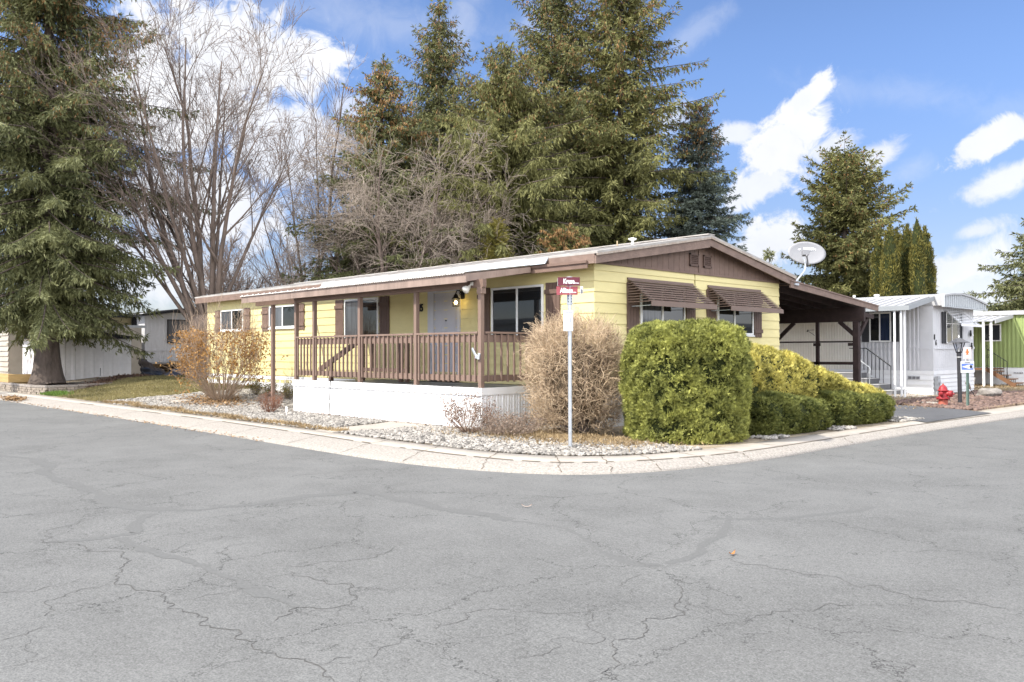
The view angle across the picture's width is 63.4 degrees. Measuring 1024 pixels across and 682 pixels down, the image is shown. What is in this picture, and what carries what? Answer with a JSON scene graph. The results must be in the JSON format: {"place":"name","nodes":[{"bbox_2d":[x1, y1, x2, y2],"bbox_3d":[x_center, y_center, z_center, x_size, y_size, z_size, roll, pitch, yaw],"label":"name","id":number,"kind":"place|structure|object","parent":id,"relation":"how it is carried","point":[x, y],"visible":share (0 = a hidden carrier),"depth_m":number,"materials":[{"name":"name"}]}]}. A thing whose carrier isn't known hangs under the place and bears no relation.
{"place":"outdoors","nodes":[
{"label":"outdoors","id":0,"kind":"place"},
{"bbox_2d":[316,421,429,432],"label":"garden path","id":1,"kind":"structure","parent":0,"point":[394,424],"depth_m":16.52,"materials":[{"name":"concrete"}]},
{"bbox_2d":[195,233,796,428],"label":"yellow house","id":2,"kind":"structure","parent":0,"point":[699,276],"depth_m":19.06,"materials":[{"name":"paint"}]},
{"bbox_2d":[220,309,243,331],"bbox_3d":[-9.291,-0.674,27.467,0.075,0.735,1.680,0,-1,-44],"label":"window","id":3,"kind":"structure","parent":2,"relation":"in","point":[225,313],"depth_m":27.54,"materials":[{"name":"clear glass"}]},
{"bbox_2d":[268,304,293,329],"bbox_3d":[-6.933,-0.720,25.031,0.075,0.715,1.700,0,-1,-44],"label":"window","id":4,"kind":"structure","parent":2,"relation":"in","point":[284,314],"depth_m":25.00,"materials":[{"name":"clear glass"}]},
{"bbox_2d":[344,297,378,337],"bbox_3d":[-4.015,-0.559,22.015,0.075,1.145,1.630,0,-1,-44],"label":"window","id":5,"kind":"structure","parent":2,"relation":"in","point":[370,305],"depth_m":21.90,"materials":[{"name":"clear glass"}]},
{"bbox_2d":[434,292,456,373],"bbox_3d":[-1.555,-0.192,19.491,0.045,1.905,0.860,0,-1,-44],"label":"door","id":6,"kind":"structure","parent":2,"relation":"in","point":[451,312],"depth_m":19.50,"materials":[{"name":"white metal"}]},
{"bbox_2d":[491,284,543,334],"bbox_3d":[0.095,-0.592,17.768,0.075,1.165,1.630,0,-1,-44],"label":"window","id":7,"kind":"structure","parent":2,"relation":"in","point":[513,307],"depth_m":17.75,"materials":[{"name":"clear glass"}]},
{"bbox_2d":[640,284,684,323],"bbox_3d":[3.249,-0.659,17.770,1.640,1.050,0.075,0,-1,-44],"label":"window","id":8,"kind":"structure","parent":2,"relation":"in","point":[647,313],"depth_m":17.68,"materials":[{"name":"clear glass"}]},
{"bbox_2d":[717,291,754,336],"bbox_3d":[5.354,-0.636,19.807,1.640,1.060,0.075,0,-1,-44],"label":"window","id":9,"kind":"structure","parent":2,"relation":"in","point":[745,319],"depth_m":19.87,"materials":[{"name":"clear glass"}]},
{"bbox_2d":[0,400,1023,681],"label":"road","id":10,"kind":"structure","parent":0,"point":[130,550],"depth_m":6.38,"materials":[{"name":"grey asphalt"}]},
{"bbox_2d":[0,394,30,400],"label":"leaf pile","id":11,"kind":"object","parent":10,"relation":"on","point":[15,398],"visible":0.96,"depth_m":27.71,"materials":[{"name":"brown plant"}]},
{"bbox_2d":[8,400,270,440],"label":"gutter leaf litter","id":12,"kind":"object","parent":10,"relation":"on","point":[147,422],"visible":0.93,"depth_m":19.07,"materials":[{"name":"brown plant"}]},
{"bbox_2d":[0,390,1023,474],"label":"pavement","id":13,"kind":"structure","parent":0,"point":[626,458],"depth_m":13.76,"materials":[{"name":"concrete"}]},
{"bbox_2d":[0,0,1023,313],"label":"sky","id":14,"kind":"structure","parent":0,"point":[936,87],"materials":[{"name":"blue"}]},
{"bbox_2d":[23,374,1023,455],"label":"yard soil","id":15,"kind":"structure","parent":0,"point":[617,429],"depth_m":15.80,"materials":[{"name":"brown soil"}]},
{"bbox_2d":[0,382,107,393],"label":"brick planter","id":16,"kind":"object","parent":15,"relation":"on","point":[21,388],"visible":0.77,"depth_m":30.44,"materials":[{"name":"brick"}]},
{"bbox_2d":[0,0,223,384],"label":"spruce tree","id":17,"kind":"object","parent":16,"relation":"in","point":[57,260],"visible":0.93,"depth_m":32.27,"materials":[{"name":"green plant"}]},
{"bbox_2d":[36,388,73,396],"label":"green grass","id":18,"kind":"structure","parent":15,"relation":"on","point":[55,393],"depth_m":28.92,"materials":[{"name":"green plant"}]},
{"bbox_2d":[0,325,145,373],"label":"cream home","id":19,"kind":"object","parent":15,"relation":"on","point":[11,360],"visible":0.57,"depth_m":37.70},
{"bbox_2d":[15,330,132,380],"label":"metal shed","id":20,"kind":"structure","parent":15,"relation":"on","point":[82,362],"depth_m":36.76,"materials":[{"name":"white metal"}]},
{"bbox_2d":[82,373,153,386],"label":"shed leaf litter","id":21,"kind":"object","parent":15,"relation":"on","point":[111,378],"visible":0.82,"depth_m":33.98,"materials":[{"name":"brown plant"}]},
{"bbox_2d":[100,312,136,324],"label":"tan building","id":22,"kind":"structure","parent":15,"relation":"on","point":[127,320],"depth_m":44.12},
{"bbox_2d":[140,367,162,375],"bbox_3d":[-16.602,1.452,37.819,1.241,0.489,0.995,0,-1,2],"label":"tarpaulin","id":23,"kind":"object","parent":15,"relation":"on","point":[147,370],"visible":0.63,"depth_m":38.04,"materials":[{"name":"plastic"}]},
{"bbox_2d":[138,358,165,374],"bbox_3d":[-16.593,1.239,38.453,1.314,0.929,1.875,0,-1,-31],"label":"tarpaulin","id":24,"kind":"object","parent":15,"relation":"on","point":[142,363],"visible":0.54,"depth_m":38.78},
{"bbox_2d":[57,374,250,400],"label":"lawn grass","id":25,"kind":"structure","parent":15,"relation":"on","point":[157,385],"depth_m":28.54,"materials":[{"name":"plant"}]},
{"bbox_2d":[131,307,196,370],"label":"white panel home","id":26,"kind":"object","parent":15,"relation":"on","point":[159,329],"visible":0.28,"depth_m":44.03,"materials":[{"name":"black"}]},
{"bbox_2d":[167,319,188,342],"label":"window","id":27,"kind":"structure","parent":26,"relation":"in","point":[171,326],"depth_m":44.44,"materials":[{"name":"grey glass"}]},
{"bbox_2d":[1,0,346,377],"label":"maple tree","id":28,"kind":"object","parent":15,"relation":"on","point":[193,246],"visible":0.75,"depth_m":33.45,"materials":[{"name":"brown plant"}]},
{"bbox_2d":[165,366,187,375],"bbox_3d":[-15.086,1.293,39.037,2.053,0.784,3.282,0,-1,-9],"label":"tarpaulin","id":29,"kind":"object","parent":15,"relation":"on","point":[177,373],"visible":0.18,"depth_m":38.23,"materials":[{"name":"grey plastic"}]},
{"bbox_2d":[176,224,313,305],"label":"bare tree","id":30,"kind":"object","parent":15,"relation":"on","point":[238,281],"visible":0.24,"depth_m":55.93,"materials":[{"name":"brown plant"}]},
{"bbox_2d":[232,241,330,291],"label":"bare tree","id":31,"kind":"object","parent":15,"relation":"on","point":[278,279],"visible":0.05,"depth_m":55.82,"materials":[{"name":"brown plant"}]},
{"bbox_2d":[225,37,386,286],"bbox_3d":[-9.783,-5.821,40.109,7.908,15.943,6.369,0,-1,17],"label":"bare tree","id":32,"kind":"object","parent":15,"relation":"on","point":[295,201],"visible":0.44,"depth_m":39.67,"materials":[{"name":"brown plant"}]},
{"bbox_2d":[329,379,330,413],"bbox_3d":[-4.254,1.332,19.336,0.040,0.871,0.087,0,-1,-44],"label":"snow stake","id":33,"kind":"object","parent":15,"relation":"on","point":[329,397],"visible":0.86,"depth_m":19.33,"materials":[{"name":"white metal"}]},
{"bbox_2d":[209,384,463,427],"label":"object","id":34,"kind":"object","parent":15,"relation":"on","point":[359,417],"visible":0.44,"depth_m":18.53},
{"bbox_2d":[280,53,468,284],"bbox_3d":[-5.448,-5.547,38.117,10.057,15.284,11.142,0,-1,-20],"label":"spruce tree","id":35,"kind":"object","parent":15,"relation":"on","point":[397,125],"visible":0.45,"depth_m":36.75,"materials":[{"name":"green plant"}]},
{"bbox_2d":[240,265,545,429],"bbox_3d":[-3.275,0.132,19.694,2.181,3.312,9.420,0,-1,-44],"label":"porch","id":36,"kind":"object","parent":15,"relation":"on","point":[405,396],"visible":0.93,"depth_m":17.76,"materials":[{"name":"brown paint"}]},
{"bbox_2d":[96,388,701,455],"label":"gravel","id":37,"kind":"structure","parent":15,"relation":"on","point":[425,434],"depth_m":15.14,"materials":[{"name":"grey gravel"}]},
{"bbox_2d":[155,289,287,400],"bbox_3d":[-8.269,0.108,23.349,3.289,3.252,3.241,0,-1,-44],"label":"orange bush","id":38,"kind":"object","parent":37,"relation":"on","point":[198,344],"visible":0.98,"depth_m":23.08,"materials":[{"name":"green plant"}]},
{"bbox_2d":[160,392,282,408],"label":"bush leaf litter","id":39,"kind":"object","parent":37,"relation":"on","point":[210,400],"visible":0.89,"depth_m":23.10,"materials":[{"name":"brown plant"}]},
{"bbox_2d":[242,377,263,394],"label":"boxwood","id":40,"kind":"object","parent":37,"relation":"on","point":[256,386],"visible":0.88,"depth_m":24.47,"materials":[{"name":"green plant"}]},
{"bbox_2d":[255,390,283,411],"bbox_3d":[-5.965,1.490,20.485,0.756,0.600,0.700,-1,-1,29],"label":"barberry","id":41,"kind":"object","parent":37,"relation":"on","point":[270,404],"visible":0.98,"depth_m":20.43,"materials":[{"name":"red plant"}]},
{"bbox_2d":[261,377,279,395],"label":"boxwood","id":42,"kind":"object","parent":37,"relation":"on","point":[267,387],"visible":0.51,"depth_m":24.12,"materials":[{"name":"green plant"}]},
{"bbox_2d":[279,380,292,398],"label":"boxwood","id":43,"kind":"object","parent":37,"relation":"on","point":[285,390],"visible":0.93,"depth_m":23.60,"materials":[{"name":"green plant"}]},
{"bbox_2d":[434,387,502,432],"bbox_3d":[-0.796,1.236,15.208,1.271,0.930,1.390,0,-1,-10],"label":"dried perennial","id":44,"kind":"object","parent":37,"relation":"on","point":[475,408],"visible":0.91,"depth_m":15.09,"materials":[{"name":"brown plant"}]},
{"bbox_2d":[556,277,582,446],"bbox_3d":[0.904,0.345,12.921,0.416,2.700,0.109,0,-1,0],"label":"street sign","id":45,"kind":"object","parent":37,"relation":"on","point":[568,286],"visible":1,"depth_m":12.90,"materials":[{"name":"metal"}]},
{"bbox_2d":[262,116,547,285],"bbox_3d":[-4.045,-3.908,36.684,12.532,12.003,11.985,0,-1,-44],"label":"bare tree","id":46,"kind":"object","parent":15,"relation":"on","point":[351,216],"visible":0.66,"depth_m":34.52,"materials":[{"name":"brown plant"}]},
{"bbox_2d":[336,0,482,261],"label":"spruce tree","id":47,"kind":"object","parent":15,"relation":"on","point":[447,61],"visible":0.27,"depth_m":43.40,"materials":[{"name":"green plant"}]},
{"bbox_2d":[475,216,514,260],"bbox_3d":[-0.610,-1.550,34.388,2.585,7.263,2.513,0,-1,-44],"label":"young cedar","id":48,"kind":"object","parent":15,"relation":"on","point":[494,243],"visible":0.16,"depth_m":34.23,"materials":[{"name":"green plant"}]},
{"bbox_2d":[376,35,618,269],"bbox_3d":[-0.610,-5.831,37.814,13.576,16.362,12.284,0,-1,-44],"label":"spruce tree","id":49,"kind":"object","parent":15,"relation":"on","point":[527,142],"visible":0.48,"depth_m":36.84,"materials":[{"name":"green plant"}]},
{"bbox_2d":[465,404,550,436],"bbox_3d":[-0.094,1.438,14.817,1.560,0.664,1.681,0,-1,-44],"label":"dried perennial","id":50,"kind":"object","parent":15,"relation":"on","point":[510,421],"visible":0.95,"depth_m":14.60,"materials":[{"name":"brown plant"}]},
{"bbox_2d":[477,0,646,253],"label":"fir tree","id":51,"kind":"object","parent":15,"relation":"on","point":[545,11],"visible":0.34,"depth_m":40.94,"materials":[{"name":"green plant"}]},
{"bbox_2d":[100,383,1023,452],"bbox_3d":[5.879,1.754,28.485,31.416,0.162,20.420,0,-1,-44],"label":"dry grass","id":52,"kind":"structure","parent":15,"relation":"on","point":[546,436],"depth_m":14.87,"materials":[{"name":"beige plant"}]},
{"bbox_2d":[533,223,591,253],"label":"bush","id":53,"kind":"object","parent":15,"relation":"on","point":[565,242],"visible":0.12,"depth_m":33.47,"materials":[{"name":"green plant"}]},
{"bbox_2d":[514,305,627,435],"bbox_3d":[1.165,0.613,15.261,2.342,2.635,2.325,0,-1,4],"label":"bare bush","id":54,"kind":"object","parent":15,"relation":"on","point":[593,385],"visible":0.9,"depth_m":14.73,"materials":[{"name":"beige plant"}]},
{"bbox_2d":[537,0,737,247],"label":"fir tree","id":55,"kind":"object","parent":15,"relation":"on","point":[608,131],"visible":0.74,"depth_m":38.93,"materials":[{"name":"green plant"}]},
{"bbox_2d":[618,316,755,444],"bbox_3d":[2.948,0.702,14.330,2.266,2.229,2.167,0,-1,-2],"label":"thuja bush","id":56,"kind":"object","parent":15,"relation":"on","point":[686,381],"visible":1,"depth_m":13.52,"materials":[{"name":"green plant"}]},
{"bbox_2d":[645,100,754,250],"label":"blue spruce","id":57,"kind":"object","parent":15,"relation":"on","point":[694,213],"visible":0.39,"depth_m":40.30,"materials":[{"name":"green plant"}]},
{"bbox_2d":[748,389,834,435],"bbox_3d":[5.109,1.335,15.356,2.491,0.938,0.962,0,-1,-44],"label":"clipped hedge","id":58,"kind":"object","parent":15,"relation":"on","point":[776,412],"visible":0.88,"depth_m":14.74,"materials":[{"name":"green plant"}]},
{"bbox_2d":[747,342,886,417],"bbox_3d":[5.554,0.957,17.111,6.052,1.906,2.104,0,-1,-38],"label":"golden hedge","id":59,"kind":"object","parent":15,"relation":"on","point":[785,371],"visible":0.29,"depth_m":15.91,"materials":[{"name":"yellow plant"}]},
{"bbox_2d":[778,280,878,382],"bbox_3d":[5.850,0.172,26.312,5.450,3.337,9.440,0,-1,-44],"label":"carport","id":60,"kind":"object","parent":15,"relation":"on","point":[804,303],"visible":0.3,"depth_m":24.27,"materials":[{"name":"brown wood"}]},
{"bbox_2d":[788,242,825,284],"bbox_3d":[7.623,-2.035,21.780,1.284,1.212,0.556,0,-1,-32],"label":"satellite dish","id":61,"kind":"object","parent":60,"relation":"on","point":[807,253],"visible":1,"depth_m":21.91,"materials":[{"name":"metal"}]},
{"bbox_2d":[750,416,924,439],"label":"side gravel","id":62,"kind":"structure","parent":15,"relation":"on","point":[845,427],"depth_m":15.80,"materials":[{"name":"grey gravel"}]},
{"bbox_2d":[780,130,918,297],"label":"fir tree","id":63,"kind":"object","parent":15,"relation":"on","point":[846,262],"visible":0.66,"depth_m":41.64,"materials":[{"name":"green plant"}]},
{"bbox_2d":[816,389,896,425],"bbox_3d":[7.022,1.387,17.231,2.767,0.874,1.115,0,-1,-44],"label":"clipped hedge","id":64,"kind":"object","parent":15,"relation":"on","point":[849,407],"visible":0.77,"depth_m":16.68,"materials":[{"name":"green plant"}]},
{"bbox_2d":[868,233,883,296],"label":"arborvitae tree","id":65,"kind":"object","parent":15,"relation":"on","point":[874,289],"visible":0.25,"depth_m":38.29,"materials":[{"name":"green plant"}]},
{"bbox_2d":[779,293,987,396],"bbox_3d":[10.371,0.103,33.218,6.670,3.654,14.165,0,-1,-44],"label":"white mobile home","id":66,"kind":"object","parent":15,"relation":"on","point":[906,347],"visible":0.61,"depth_m":28.69,"materials":[{"name":"metal"}]},
{"bbox_2d":[869,312,891,341],"bbox_3d":[12.883,-0.483,28.988,0.050,1.030,0.750,0,-1,-44],"label":"window","id":67,"kind":"structure","parent":66,"relation":"in","point":[880,326],"depth_m":28.97,"materials":[{"name":"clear glass"}]},
{"bbox_2d":[946,312,958,342],"bbox_3d":[15.411,-0.455,28.999,1.280,1.080,0.050,0,-1,-44],"label":"window","id":68,"kind":"structure","parent":66,"relation":"in","point":[952,325],"depth_m":28.93,"materials":[{"name":"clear glass"}]},
{"bbox_2d":[878,224,903,296],"bbox_3d":[17.050,-1.735,37.300,1.273,7.210,1.275,0,-1,-44],"label":"arborvitae tree","id":69,"kind":"object","parent":15,"relation":"on","point":[890,276],"visible":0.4,"depth_m":37.10,"materials":[{"name":"green plant"}]},
{"bbox_2d":[894,226,901,256],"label":"arborvitae tree","id":70,"kind":"object","parent":15,"relation":"on","point":[898,237],"visible":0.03,"depth_m":38.92,"materials":[{"name":"green plant"}]},
{"bbox_2d":[898,224,911,295],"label":"arborvitae tree","id":71,"kind":"object","parent":15,"relation":"on","point":[903,251],"visible":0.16,"depth_m":37.73,"materials":[{"name":"green plant"}]},
{"bbox_2d":[889,394,928,397],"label":"entrance path","id":72,"kind":"structure","parent":15,"relation":"on","point":[913,395],"depth_m":27.20,"materials":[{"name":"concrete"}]},
{"bbox_2d":[907,217,928,294],"bbox_3d":[18.178,-1.868,37.202,1.047,7.490,1.064,0,-1,-44],"label":"arborvitae tree","id":73,"kind":"object","parent":15,"relation":"on","point":[917,283],"visible":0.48,"depth_m":37.01,"materials":[{"name":"green plant"}]},
{"bbox_2d":[921,224,938,293],"bbox_3d":[18.951,-1.737,37.964,1.250,7.285,1.265,0,-1,-44],"label":"arborvitae tree","id":74,"kind":"object","parent":15,"relation":"on","point":[931,276],"visible":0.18,"depth_m":37.67,"materials":[{"name":"green plant"}]},
{"bbox_2d":[936,384,954,404],"bbox_3d":[11.567,1.457,22.154,0.400,0.635,0.411,0,-1,8],"label":"fire hydrant","id":75,"kind":"object","parent":15,"relation":"on","point":[944,393],"visible":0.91,"depth_m":22.06,"materials":[{"name":"red metal"}]},
{"bbox_2d":[895,390,1023,410],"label":"lava rock","id":76,"kind":"object","parent":15,"relation":"on","point":[977,402],"visible":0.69,"depth_m":23.42,"materials":[{"name":"gravel"}]},
{"bbox_2d":[948,335,969,402],"bbox_3d":[12.432,0.810,23.035,0.410,1.946,0.410,0,-1,1],"label":"post lamp","id":77,"kind":"object","parent":76,"relation":"on","point":[959,355],"visible":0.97,"depth_m":22.98,"materials":[{"name":"metal"}]},
{"bbox_2d":[975,388,1002,395],"bbox_3d":[15.215,1.648,26.390,0.592,0.316,0.650,0,-1,-17],"label":"garden rock","id":78,"kind":"object","parent":76,"relation":"on","point":[990,391],"visible":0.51,"depth_m":26.19,"materials":[{"name":"white stone"}]},
{"bbox_2d":[961,347,973,405],"bbox_3d":[11.946,0.976,21.763,0.420,1.625,0.057,0,-1,-14],"label":"warning sign","id":79,"kind":"object","parent":15,"relation":"on","point":[967,366],"visible":0.99,"depth_m":21.75,"materials":[{"name":"white metal"}]},
{"bbox_2d":[963,217,1023,310],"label":"spruce tree","id":80,"kind":"object","parent":15,"relation":"on","point":[1008,289],"visible":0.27,"depth_m":46.40,"materials":[{"name":"green plant"}]},
{"bbox_2d":[966,402,1022,408],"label":"bed edging","id":81,"kind":"object","parent":15,"relation":"on","point":[1006,405],"visible":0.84,"depth_m":22.00,"materials":[{"name":"brown brick"}]},
{"bbox_2d":[973,310,1023,386],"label":"green mobile home","id":82,"kind":"object","parent":15,"relation":"on","point":[998,337],"visible":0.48,"depth_m":35.45,"materials":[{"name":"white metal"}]},
{"bbox_2d":[985,324,1000,340],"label":"window","id":83,"kind":"structure","parent":82,"relation":"in","point":[996,327],"depth_m":35.84,"materials":[{"name":"black glass"}]},
{"bbox_2d":[761,247,784,269],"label":"spruce tree","id":84,"kind":"object","parent":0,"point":[768,252],"visible":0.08,"depth_m":76.53,"materials":[{"name":"green plant"}]},
{"bbox_2d":[893,405,987,421],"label":"driveway","id":85,"kind":"structure","parent":0,"point":[929,414],"depth_m":19.60,"materials":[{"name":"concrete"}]},
{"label":"pallet","id":86,"kind":"object","parent":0,"visible":0},
{"bbox_2d":[153,364,179,366],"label":"pallet","id":87,"kind":"object","parent":86,"relation":"on","point":[158,365],"visible":0.58,"depth_m":42.91,"materials":[{"name":"brown wood"}]},
{"bbox_3d":[-21.997,1.822,35.034,0.180,0.290,6.100,0,-1,-44],"label":"block wall","id":88,"kind":"object","parent":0,"visible":0},
{"bbox_2d":[0,373,30,383],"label":"planter box","id":89,"kind":"object","parent":88,"relation":"on","point":[18,378],"visible":0.75,"depth_m":32.91,"materials":[{"name":"brown wood"}]}
]}

